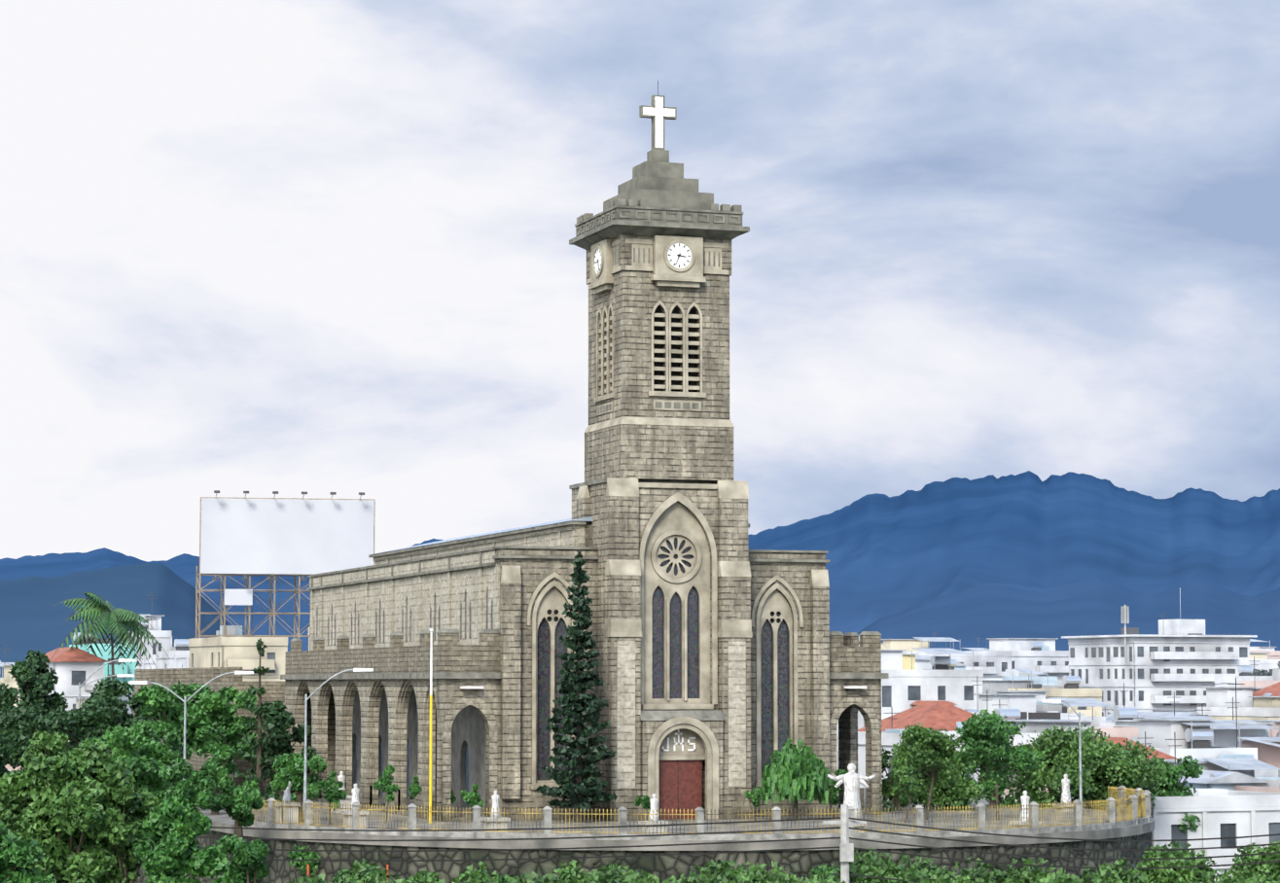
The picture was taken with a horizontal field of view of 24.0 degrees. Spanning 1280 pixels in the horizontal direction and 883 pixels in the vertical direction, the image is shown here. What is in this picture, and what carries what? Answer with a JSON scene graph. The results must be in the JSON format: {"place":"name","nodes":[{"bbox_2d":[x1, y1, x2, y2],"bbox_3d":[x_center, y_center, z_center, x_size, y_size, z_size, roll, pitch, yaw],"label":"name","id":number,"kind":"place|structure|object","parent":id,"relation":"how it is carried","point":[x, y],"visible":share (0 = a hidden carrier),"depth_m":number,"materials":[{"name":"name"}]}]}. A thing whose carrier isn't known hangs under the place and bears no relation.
{"place":"outdoors","nodes":[
{"label":"outdoors","id":0,"kind":"place"},
{"bbox_2d":[57,592,159,669],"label":"palm trees","id":1,"kind":"object","parent":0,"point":[127,621],"visible":0.88,"depth_m":301.34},
{"bbox_2d":[0,562,230,677],"bbox_3d":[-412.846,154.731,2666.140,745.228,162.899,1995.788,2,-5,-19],"label":"mountains","id":2,"kind":"structure","parent":0,"point":[32,618],"depth_m":2921.66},
{"bbox_2d":[116,658,1061,703],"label":"street lamps heads","id":3,"kind":"object","parent":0,"point":[372,669],"visible":1,"depth_m":151.05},
{"bbox_2d":[0,470,1279,651],"bbox_3d":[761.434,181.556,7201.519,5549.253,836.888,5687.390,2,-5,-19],"label":"mountain","id":4,"kind":"structure","parent":0,"point":[886,555],"depth_m":7424.56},
{"bbox_2d":[0,587,1279,881],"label":"city buildings","id":5,"kind":"structure","parent":0,"point":[1250,813],"depth_m":300.93,"materials":[{"name":"white paint"}]},
{"bbox_2d":[72,620,1279,778],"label":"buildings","id":6,"kind":"structure","parent":5,"relation":"on","point":[1202,734],"depth_m":254.96,"materials":[{"name":"metal"}]},
{"bbox_2d":[0,0,1279,562],"label":"sky","id":7,"kind":"structure","parent":0,"point":[318,248],"materials":[{"name":"white"}]},
{"bbox_2d":[822,804,866,882],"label":"concrete utility pole","id":8,"kind":"object","parent":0,"point":[846,849],"visible":0.95,"depth_m":117.00,"materials":[{"name":"white concrete"}]},
{"bbox_2d":[857,577,1279,651],"bbox_3d":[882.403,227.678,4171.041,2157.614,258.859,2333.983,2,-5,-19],"label":"mountain spur","id":9,"kind":"structure","parent":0,"point":[977,616],"depth_m":4455.86,"materials":[{"name":"blue"}]},
{"label":"ground","id":10,"kind":"structure","parent":0,"visible":0},
{"bbox_2d":[69,643,137,693],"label":"building","id":11,"kind":"structure","parent":10,"relation":"on","point":[128,668],"depth_m":331.22,"materials":[{"name":"teal paint"}]},
{"bbox_2d":[307,864,388,882],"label":"posts","id":12,"kind":"object","parent":10,"relation":"on","point":[308,871],"visible":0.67,"depth_m":127.63,"materials":[{"name":"orange"}]},
{"bbox_2d":[52,830,1151,882],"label":"terrace retaining wall","id":13,"kind":"structure","parent":10,"relation":"on","point":[800,862],"depth_m":134.94,"materials":[{"name":"stone"}]},
{"bbox_2d":[131,787,1154,851],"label":"terrace paving","id":14,"kind":"structure","parent":13,"relation":"on","point":[222,819],"depth_m":140.83,"materials":[{"name":"grey concrete"}]},
{"bbox_2d":[428,695,432,823],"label":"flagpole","id":15,"kind":"object","parent":14,"relation":"on","point":[430,757],"visible":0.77,"depth_m":148.37,"materials":[{"name":"yellow metal"}]},
{"bbox_2d":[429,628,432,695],"bbox_3d":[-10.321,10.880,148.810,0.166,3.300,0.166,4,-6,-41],"label":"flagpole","id":16,"kind":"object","parent":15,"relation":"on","point":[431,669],"visible":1,"depth_m":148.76,"materials":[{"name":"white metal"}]},
{"bbox_2d":[534,550,617,813],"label":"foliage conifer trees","id":17,"kind":"object","parent":14,"relation":"on","point":[588,791],"visible":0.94,"depth_m":149.06,"materials":[{"name":"green plant"}]},
{"bbox_2d":[78,659,1082,813],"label":"street lamps","id":18,"kind":"object","parent":14,"relation":"on","point":[305,740],"visible":0.88,"depth_m":150.97,"materials":[{"name":"grey metal"}]},
{"bbox_2d":[0,556,1187,882],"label":"trees","id":19,"kind":"object","parent":14,"relation":"on","point":[99,711],"depth_m":171.59,"materials":[{"name":"green plant"}]},
{"bbox_2d":[0,680,1203,882],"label":"tree foliage","id":20,"kind":"object","parent":19,"relation":"attached to","point":[175,823],"visible":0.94,"depth_m":149.84,"materials":[{"name":"green plant"}]},
{"bbox_2d":[1251,661,1279,675],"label":"tree foliage","id":21,"kind":"object","parent":19,"relation":"attached to","point":[1257,672],"visible":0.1,"depth_m":416.24,"materials":[{"name":"green plant"}]},
{"bbox_2d":[306,80,882,821],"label":"cathedral","id":22,"kind":"structure","parent":14,"relation":"on","point":[616,528],"depth_m":153.83,"materials":[{"name":"grey stone"}]},
{"bbox_2d":[355,739,468,808],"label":"doorways","id":23,"kind":"structure","parent":22,"relation":"attached to","point":[467,772],"depth_m":169.78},
{"bbox_2d":[132,633,881,793],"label":"dark cathedral stone","id":24,"kind":"object","parent":22,"relation":"attached to","point":[847,655],"visible":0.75,"depth_m":162.32,"materials":[{"name":"grey stone"}]},
{"bbox_2d":[309,524,746,788],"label":"church wall","id":25,"kind":"structure","parent":22,"relation":"attached to","point":[449,589],"depth_m":161.89,"materials":[{"name":"beige stone"}]},
{"bbox_2d":[368,516,749,555],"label":"church roof","id":26,"kind":"structure","parent":22,"relation":"attached to","point":[589,518],"depth_m":173.48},
{"bbox_2d":[284,678,879,820],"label":"arcade","id":27,"kind":"object","parent":22,"relation":"attached to","point":[398,693],"visible":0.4,"depth_m":160.27},
{"bbox_2d":[280,205,888,820],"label":"cornice","id":28,"kind":"structure","parent":22,"relation":"attached to","point":[603,231],"depth_m":154.95,"materials":[{"name":"grey stone"}]},
{"bbox_2d":[594,242,691,273],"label":"clock face","id":29,"kind":"object","parent":22,"relation":"attached to","point":[678,250],"visible":0.29,"depth_m":154.29},
{"bbox_2d":[500,235,829,820],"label":"stone trim","id":30,"kind":"structure","parent":22,"relation":"attached to","point":[671,518],"depth_m":153.67,"materials":[{"name":"beige stone"}]},
{"bbox_2d":[653,306,697,391],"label":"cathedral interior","id":31,"kind":"object","parent":22,"relation":"attached to","point":[676,356],"depth_m":154.71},
{"bbox_2d":[658,759,702,819],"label":"door","id":32,"kind":"structure","parent":22,"relation":"attached to","point":[690,787],"depth_m":152.35,"materials":[{"name":"red wood"}]},
{"bbox_2d":[0,722,1279,882],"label":"trees","id":33,"kind":"object","parent":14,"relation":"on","point":[89,790],"visible":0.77,"depth_m":115.43,"materials":[{"name":"green plant"}]},
{"bbox_2d":[275,794,1072,834],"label":"statue pedestals","id":34,"kind":"object","parent":14,"relation":"on","point":[347,800],"visible":0.52,"depth_m":140.82,"materials":[{"name":"grey stone"}]},
{"bbox_2d":[283,763,1070,821],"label":"statues","id":35,"kind":"object","parent":34,"relation":"on","point":[851,780],"visible":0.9,"depth_m":135.79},
{"bbox_2d":[247,785,1151,840],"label":"fence posts","id":36,"kind":"object","parent":14,"relation":"on","point":[778,835],"visible":0.71,"depth_m":134.98,"materials":[{"name":"grey stone"}]},
{"bbox_2d":[252,785,1147,834],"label":"fence railing","id":37,"kind":"object","parent":36,"relation":"attached to","point":[1140,806],"visible":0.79,"depth_m":135.74,"materials":[{"name":"gold metal"}]},
{"bbox_2d":[0,627,1279,720],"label":"buildings","id":38,"kind":"structure","parent":10,"relation":"on","point":[239,652],"depth_m":311.97,"materials":[{"name":"beige paint"}]},
{"bbox_2d":[195,493,375,638],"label":"billboard frame","id":39,"kind":"object","parent":38,"relation":"on","point":[269,614],"visible":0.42,"depth_m":317.36,"materials":[{"name":"metal"}]},
{"bbox_2d":[200,497,374,604],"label":"billboard panel","id":40,"kind":"object","parent":39,"relation":"attached to","point":[279,536],"visible":0.93,"depth_m":317.01,"materials":[{"name":"white"}]},
{"bbox_2d":[213,490,364,580],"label":"billboard lights","id":41,"kind":"object","parent":39,"relation":"attached to","point":[276,492],"visible":0.9,"depth_m":315.38},
{"bbox_2d":[0,625,1279,790],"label":"buildings","id":42,"kind":"structure","parent":10,"relation":"on","point":[1045,681],"depth_m":218.20,"materials":[{"name":"grey paint"}]},
{"bbox_2d":[4,650,1279,805],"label":"buildings","id":43,"kind":"structure","parent":10,"relation":"on","point":[1268,754],"depth_m":228.19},
{"bbox_2d":[43,646,1279,771],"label":"tiled roofs","id":44,"kind":"structure","parent":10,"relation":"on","point":[941,715],"depth_m":232.52,"materials":[{"name":"red tile"}]},
{"bbox_2d":[198,817,1279,882],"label":"utility pole wires","id":45,"kind":"object","parent":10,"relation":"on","point":[761,841],"visible":0.81,"depth_m":118.23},
{"bbox_2d":[902,654,915,670],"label":"yellow city buildings","id":46,"kind":"structure","parent":10,"relation":"on","point":[906,661],"depth_m":357.02,"materials":[{"name":"yellow paint"}]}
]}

